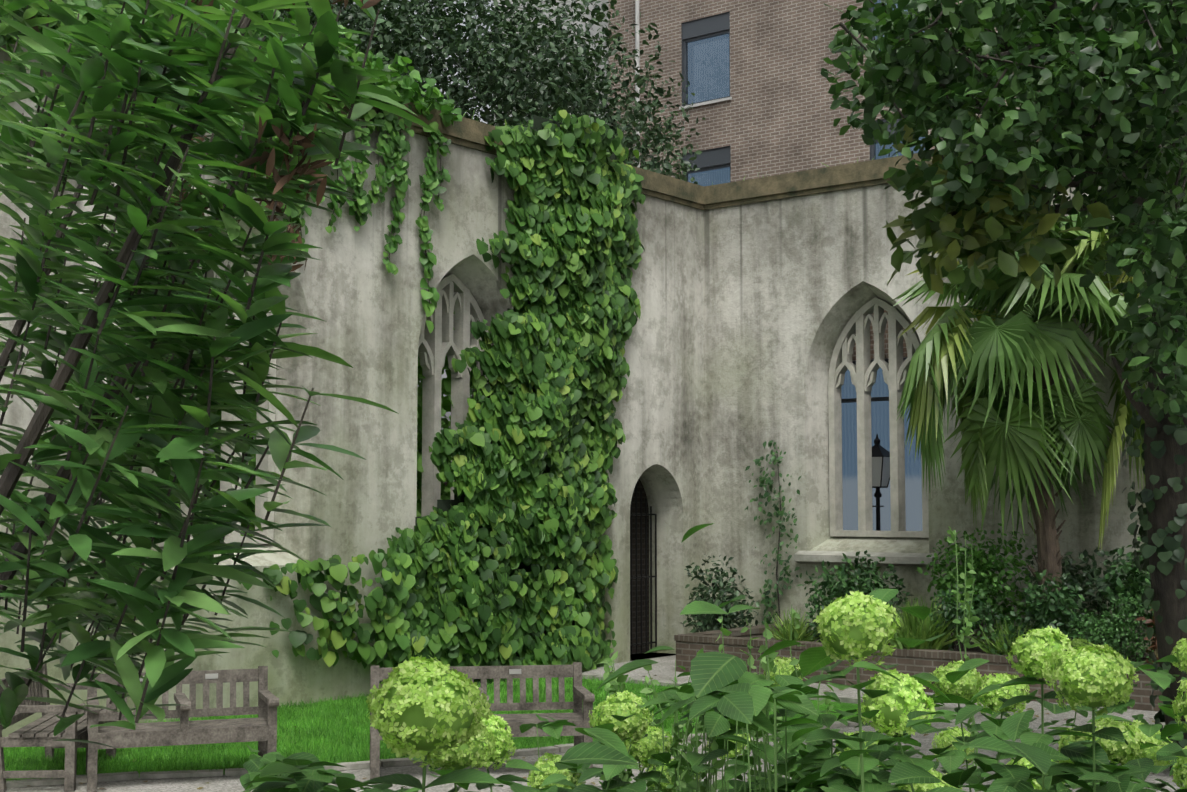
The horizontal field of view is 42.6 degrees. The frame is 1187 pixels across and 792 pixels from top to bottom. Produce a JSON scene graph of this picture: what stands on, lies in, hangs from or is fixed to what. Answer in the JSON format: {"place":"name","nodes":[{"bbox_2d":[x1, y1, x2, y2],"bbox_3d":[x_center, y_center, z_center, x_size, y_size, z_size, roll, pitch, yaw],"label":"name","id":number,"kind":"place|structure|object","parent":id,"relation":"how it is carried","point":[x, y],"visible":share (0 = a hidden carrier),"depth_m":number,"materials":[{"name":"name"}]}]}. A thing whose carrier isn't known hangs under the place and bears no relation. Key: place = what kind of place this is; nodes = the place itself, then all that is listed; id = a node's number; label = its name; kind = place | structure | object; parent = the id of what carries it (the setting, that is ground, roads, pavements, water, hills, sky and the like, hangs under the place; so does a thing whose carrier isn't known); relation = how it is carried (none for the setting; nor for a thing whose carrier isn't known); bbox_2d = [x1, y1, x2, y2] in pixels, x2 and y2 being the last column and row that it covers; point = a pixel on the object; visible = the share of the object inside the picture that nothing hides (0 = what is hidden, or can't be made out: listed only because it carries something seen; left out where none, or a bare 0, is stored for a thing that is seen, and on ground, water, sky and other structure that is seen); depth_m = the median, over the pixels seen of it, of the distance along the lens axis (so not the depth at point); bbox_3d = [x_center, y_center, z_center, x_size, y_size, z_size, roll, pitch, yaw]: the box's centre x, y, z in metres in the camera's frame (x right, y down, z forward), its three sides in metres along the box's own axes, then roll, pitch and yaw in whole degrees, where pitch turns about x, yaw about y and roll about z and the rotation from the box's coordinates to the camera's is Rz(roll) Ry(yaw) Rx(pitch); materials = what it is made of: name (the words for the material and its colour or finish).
{"place":"outdoors","nodes":[
{"label":"outdoors","id":0,"kind":"place"},
{"bbox_2d":[0,0,439,747],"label":"oleander shrub","id":1,"kind":"object","parent":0,"point":[230,106],"depth_m":2.90,"materials":[{"name":"green plant"}]},
{"bbox_2d":[147,0,380,396],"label":"dead leaves","id":2,"kind":"object","parent":1,"relation":"attached to","point":[299,168],"visible":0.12,"depth_m":2.64,"materials":[{"name":"plant"}]},
{"bbox_2d":[203,0,493,493],"label":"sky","id":3,"kind":"structure","parent":0,"point":[444,375],"materials":[{"name":"grey"}]},
{"bbox_2d":[108,0,705,511],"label":"trees","id":4,"kind":"object","parent":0,"point":[498,62],"depth_m":26.68,"materials":[{"name":"green plant"}]},
{"bbox_2d":[217,516,675,660],"bbox_3d":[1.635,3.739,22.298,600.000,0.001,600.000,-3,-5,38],"label":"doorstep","id":5,"kind":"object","parent":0,"point":[645,656],"depth_m":21.70,"materials":[{"name":"grey stone"}]},
{"bbox_2d":[176,276,471,515],"bbox_3d":[-5.098,0.136,18.724,3.075,7.493,10.492,-3,-5,38],"label":"shrub","id":6,"kind":"object","parent":5,"relation":"on","point":[251,505],"depth_m":20.72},
{"bbox_2d":[0,44,704,736],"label":"wall","id":7,"kind":"structure","parent":5,"relation":"on","point":[358,300],"depth_m":17.50,"materials":[{"name":"paint"}]},
{"bbox_2d":[168,277,256,535],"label":"window vine leaves","id":8,"kind":"object","parent":7,"relation":"attached to","point":[252,462],"visible":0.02,"depth_m":16.79,"materials":[{"name":"green plant"}]},
{"bbox_2d":[158,248,275,545],"bbox_3d":[-4.033,-0.066,16.151,0.211,3.272,1.522,-3,-5,38],"label":"window tracery","id":9,"kind":"object","parent":7,"relation":"attached to","point":[267,463],"visible":0.12,"depth_m":16.52,"materials":[{"name":"stone"}]},
{"bbox_2d":[0,0,461,332],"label":"wall vine","id":10,"kind":"object","parent":7,"relation":"attached to","point":[396,148],"depth_m":17.47,"materials":[{"name":"green plant"}]},
{"bbox_2d":[26,16,704,209],"bbox_3d":[-3.706,-3.372,16.800,1.040,0.340,17.970,-3,-5,38],"label":"wall coping","id":11,"kind":"object","parent":7,"relation":"on","point":[468,133],"depth_m":18.96,"materials":[{"name":"stone"}]},
{"bbox_2d":[237,107,645,684],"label":"ivy column","id":12,"kind":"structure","parent":7,"relation":"attached to","point":[520,505],"depth_m":19.04,"materials":[{"name":"green plant"}]},
{"bbox_2d":[416,312,475,516],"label":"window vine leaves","id":13,"kind":"object","parent":7,"relation":"attached to","point":[446,401],"visible":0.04,"depth_m":19.16,"materials":[{"name":"green plant"}]},
{"bbox_2d":[418,274,491,516],"bbox_3d":[-1.829,0.122,18.915,0.210,3.291,1.521,-3,-5,38],"label":"window tracery","id":14,"kind":"object","parent":7,"relation":"attached to","point":[440,342],"visible":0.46,"depth_m":18.80,"materials":[{"name":"stone"}]},
{"bbox_2d":[415,115,620,660],"bbox_3d":[-0.865,-0.068,19.322,0.001,7.170,4.115,-3,-5,38],"label":"ivy","id":15,"kind":"object","parent":7,"relation":"attached to","point":[444,505],"visible":0.02,"depth_m":19.17,"materials":[{"name":"plant"}]},
{"bbox_2d":[630,479,648,653],"bbox_3d":[0.431,2.303,21.850,0.001,2.800,1.380,-3,-5,38],"label":"door","id":16,"kind":"structure","parent":7,"relation":"attached to","point":[640,487],"depth_m":22.12,"materials":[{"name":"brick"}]},
{"bbox_2d":[630,483,656,653],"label":"iron gate","id":17,"kind":"structure","parent":7,"relation":"attached to","point":[641,577],"depth_m":21.99,"materials":[{"name":"black metal"}]},
{"bbox_2d":[463,112,897,184],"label":"coping weed tufts","id":18,"kind":"object","parent":7,"relation":"on","point":[681,177],"depth_m":21.28,"materials":[{"name":"green plant"}]},
{"bbox_2d":[852,310,906,360],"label":"building","id":19,"kind":"structure","parent":5,"relation":"on","point":[885,345],"depth_m":23.20,"materials":[{"name":"brick"}]},
{"bbox_2d":[872,434,889,530],"bbox_3d":[4.174,2.146,22.310,0.406,3.180,0.406,-3,-5,38],"label":"lamp post","id":20,"kind":"object","parent":5,"relation":"on","point":[880,466],"visible":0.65,"depth_m":22.28,"materials":[{"name":"black metal"}]},
{"bbox_2d":[703,146,1166,651],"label":"wall","id":21,"kind":"structure","parent":5,"relation":"on","point":[792,286],"depth_m":21.56,"materials":[{"name":"paint"}]},
{"bbox_2d":[794,551,937,566],"bbox_3d":[3.667,2.210,20.685,2.100,0.180,0.160,-3,-5,38],"label":"window sill","id":22,"kind":"structure","parent":21,"relation":"attached to","point":[836,557],"depth_m":20.61,"materials":[{"name":"stone"}]},
{"bbox_2d":[704,139,1038,209],"bbox_3d":[11.321,-3.454,15.667,23.964,0.340,1.040,-3,-5,38],"label":"wall coping","id":23,"kind":"object","parent":21,"relation":"on","point":[825,180],"depth_m":21.63,"materials":[{"name":"stone"}]},
{"bbox_2d":[828,297,928,537],"bbox_3d":[3.997,0.289,21.239,1.522,3.333,0.212,-3,-5,38],"label":"window tracery","id":24,"kind":"object","parent":21,"relation":"attached to","point":[863,372],"visible":0.77,"depth_m":21.28,"materials":[{"name":"stone"}]},
{"bbox_2d":[3,674,930,780],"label":"lawn","id":25,"kind":"structure","parent":0,"point":[842,706],"depth_m":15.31,"materials":[{"name":"green plant"}]},
{"bbox_2d":[6,673,990,787],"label":"lawn kerb","id":26,"kind":"structure","parent":25,"relation":"on","point":[134,775],"depth_m":12.27,"materials":[{"name":"stone"}]},
{"bbox_2d":[5,655,1183,791],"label":"garden paving","id":27,"kind":"structure","parent":0,"point":[663,668],"depth_m":12.32,"materials":[{"name":"grey stone"}]},
{"bbox_2d":[0,661,116,791],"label":"bench","id":28,"kind":"object","parent":27,"relation":"on","point":[39,732],"visible":0.58,"depth_m":11.39,"materials":[{"name":"grey wood"}]},
{"bbox_2d":[86,666,278,791],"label":"bench","id":29,"kind":"object","parent":27,"relation":"on","point":[261,729],"visible":0.77,"depth_m":11.81,"materials":[{"name":"grey wood"}]},
{"bbox_2d":[370,662,594,778],"bbox_3d":[-0.910,2.598,12.227,1.750,0.826,0.717,1,-4,-9],"label":"bench","id":30,"kind":"object","parent":27,"relation":"on","point":[578,717],"visible":0.52,"depth_m":12.55,"materials":[{"name":"grey wood"}]},
{"bbox_2d":[24,675,1178,789],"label":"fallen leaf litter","id":31,"kind":"object","parent":27,"relation":"on","point":[199,788],"visible":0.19,"depth_m":12.92,"materials":[{"name":"brown plant"}]},
{"bbox_2d":[674,623,1162,711],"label":"planter wall","id":32,"kind":"structure","parent":27,"relation":"on","point":[910,662],"depth_m":17.82,"materials":[{"name":"brick"}]},
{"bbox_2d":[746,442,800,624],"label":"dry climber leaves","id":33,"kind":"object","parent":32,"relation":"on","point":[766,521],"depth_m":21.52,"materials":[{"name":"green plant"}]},
{"bbox_2d":[746,632,1149,662],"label":"planter soil","id":34,"kind":"structure","parent":32,"relation":"in","point":[976,649],"depth_m":18.82,"materials":[{"name":"brown soil"}]},
{"bbox_2d":[681,554,758,632],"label":"planter shrub leaves","id":35,"kind":"object","parent":34,"relation":"on","point":[729,620],"visible":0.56,"depth_m":20.92,"materials":[{"name":"green plant"}]},
{"bbox_2d":[761,607,822,641],"bbox_3d":[2.518,2.874,18.926,0.910,0.531,0.815,1,-4,-17],"label":"grass clump","id":36,"kind":"object","parent":34,"relation":"on","point":[785,629],"visible":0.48,"depth_m":18.82,"materials":[{"name":"green plant"}]},
{"bbox_2d":[803,592,833,641],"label":"planter shrub leaves","id":37,"kind":"object","parent":34,"relation":"on","point":[812,613],"visible":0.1,"depth_m":18.84,"materials":[{"name":"green plant"}]},
{"bbox_2d":[797,550,917,618],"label":"planter shrub leaves","id":38,"kind":"object","parent":34,"relation":"on","point":[843,587],"visible":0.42,"depth_m":19.01,"materials":[{"name":"green plant"}]},
{"bbox_2d":[886,597,964,649],"bbox_3d":[3.774,2.705,17.937,1.358,0.739,1.193,-1,-4,15],"label":"planter grass clump","id":39,"kind":"object","parent":34,"relation":"on","point":[913,627],"visible":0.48,"depth_m":17.70,"materials":[{"name":"green plant"}]},
{"bbox_2d":[708,556,1153,661],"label":"planter shrub stems","id":40,"kind":"object","parent":34,"relation":"on","point":[961,644],"visible":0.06,"depth_m":17.84,"materials":[{"name":"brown plant"}]},
{"bbox_2d":[929,584,1005,650],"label":"planter shrub leaves","id":41,"kind":"object","parent":34,"relation":"on","point":[952,614],"visible":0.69,"depth_m":17.77,"materials":[{"name":"green plant"}]},
{"bbox_2d":[916,523,1036,639],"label":"planter shrub leaves","id":42,"kind":"object","parent":34,"relation":"on","point":[984,578],"visible":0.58,"depth_m":18.39,"materials":[{"name":"green plant"}]},
{"bbox_2d":[970,618,1031,655],"bbox_3d":[4.649,2.746,17.156,1.026,0.531,0.788,-3,-5,38],"label":"grass clump","id":43,"kind":"object","parent":34,"relation":"on","point":[996,646],"visible":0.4,"depth_m":17.07,"materials":[{"name":"green plant"}]},
{"bbox_2d":[891,211,1148,621],"bbox_3d":[5.294,0.406,18.149,3.313,5.340,3.917,3,-5,-34],"label":"palm","id":44,"kind":"object","parent":34,"relation":"on","point":[1021,436],"depth_m":17.50,"materials":[{"name":"green plant"}]},
{"bbox_2d":[942,276,1119,425],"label":"palm petioles","id":45,"kind":"object","parent":44,"relation":"on","point":[1033,315],"visible":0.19,"depth_m":18.01,"materials":[{"name":"green"}]},
{"bbox_2d":[981,570,1091,654],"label":"planter shrub leaves","id":46,"kind":"object","parent":34,"relation":"on","point":[1042,609],"visible":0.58,"depth_m":17.03,"materials":[{"name":"green plant"}]},
{"bbox_2d":[1022,547,1149,657],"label":"planter shrub leaves","id":47,"kind":"object","parent":34,"relation":"on","point":[1095,573],"visible":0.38,"depth_m":17.85,"materials":[{"name":"green plant"}]},
{"bbox_2d":[1067,592,1158,664],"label":"planter shrub leaves","id":48,"kind":"object","parent":34,"relation":"on","point":[1114,634],"visible":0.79,"depth_m":16.48,"materials":[{"name":"green plant"}]},
{"bbox_2d":[1100,533,1153,637],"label":"planter shrub leaves","id":49,"kind":"object","parent":34,"relation":"on","point":[1128,568],"visible":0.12,"depth_m":17.02,"materials":[{"name":"green plant"}]},
{"bbox_2d":[1125,579,1155,641],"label":"planter shrub leaves","id":50,"kind":"object","parent":34,"relation":"on","point":[1148,609],"visible":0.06,"depth_m":16.60,"materials":[{"name":"green plant"}]},
{"bbox_2d":[1135,608,1158,663],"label":"planter shrub leaves","id":51,"kind":"object","parent":34,"relation":"on","point":[1154,640],"visible":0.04,"depth_m":16.10,"materials":[{"name":"plant"}]},
{"bbox_2d":[239,523,1186,791],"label":"hydrangea","id":52,"kind":"object","parent":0,"point":[731,689],"depth_m":5.00,"materials":[{"name":"green plant"}]},
{"bbox_2d":[366,590,1186,791],"bbox_3d":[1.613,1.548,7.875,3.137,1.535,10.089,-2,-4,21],"label":"hydrangea flowers","id":53,"kind":"object","parent":52,"relation":"on","point":[441,693],"visible":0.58,"depth_m":4.73,"materials":[{"name":"green plant"}]},
{"bbox_2d":[493,0,1047,181],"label":"building","id":54,"kind":"structure","parent":0,"point":[776,115],"depth_m":33.00,"materials":[{"name":"brown brick"}]},
{"bbox_2d":[635,0,731,167],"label":"building sills and pipe","id":55,"kind":"structure","parent":54,"relation":"attached to","point":[637,28],"depth_m":35.02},
{"bbox_2d":[681,0,906,402],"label":"building window frames","id":56,"kind":"structure","parent":54,"relation":"attached to","point":[698,30],"depth_m":33.87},
{"bbox_2d":[687,36,921,529],"bbox_3d":[20.660,-9.601,15.361,52.880,23.500,6.860,-3,-5,38],"label":"window glass","id":57,"kind":"object","parent":56,"relation":"in","point":[845,372],"visible":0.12,"depth_m":23.51,"materials":[{"name":"blue glass"}]},
{"bbox_2d":[688,0,1138,530],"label":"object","id":58,"kind":"object","parent":56,"relation":"attached to","point":[700,69],"depth_m":23.68,"materials":[{"name":"blue glass"}]},
{"bbox_2d":[744,440,801,623],"bbox_3d":[2.534,1.943,21.558,0.981,2.639,0.201,-3,-5,38],"label":"climbing plant","id":59,"kind":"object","parent":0,"point":[769,514],"depth_m":21.55,"materials":[{"name":"green plant"}]},
{"bbox_2d":[597,526,979,791],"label":"weed","id":60,"kind":"object","parent":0,"point":[613,689],"depth_m":7.12,"materials":[{"name":"green plant"}]},
{"bbox_2d":[839,0,1186,774],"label":"tree trunk and limbs","id":61,"kind":"object","parent":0,"point":[1163,586],"visible":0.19,"depth_m":11.90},
{"bbox_2d":[882,111,1115,293],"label":"bough leaves","id":62,"kind":"object","parent":61,"relation":"attached to","point":[974,241],"visible":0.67,"depth_m":10.06,"materials":[{"name":"green plant"}]},
{"bbox_2d":[820,0,1186,427],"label":"tree leaves","id":63,"kind":"object","parent":61,"relation":"attached to","point":[1119,57],"visible":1,"depth_m":9.67,"materials":[{"name":"green plant"}]},
{"bbox_2d":[1121,343,1186,746],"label":"tree trunk","id":64,"kind":"object","parent":61,"relation":"attached to","point":[1171,553],"visible":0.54,"depth_m":11.90,"materials":[{"name":"brown plant"}]}
]}

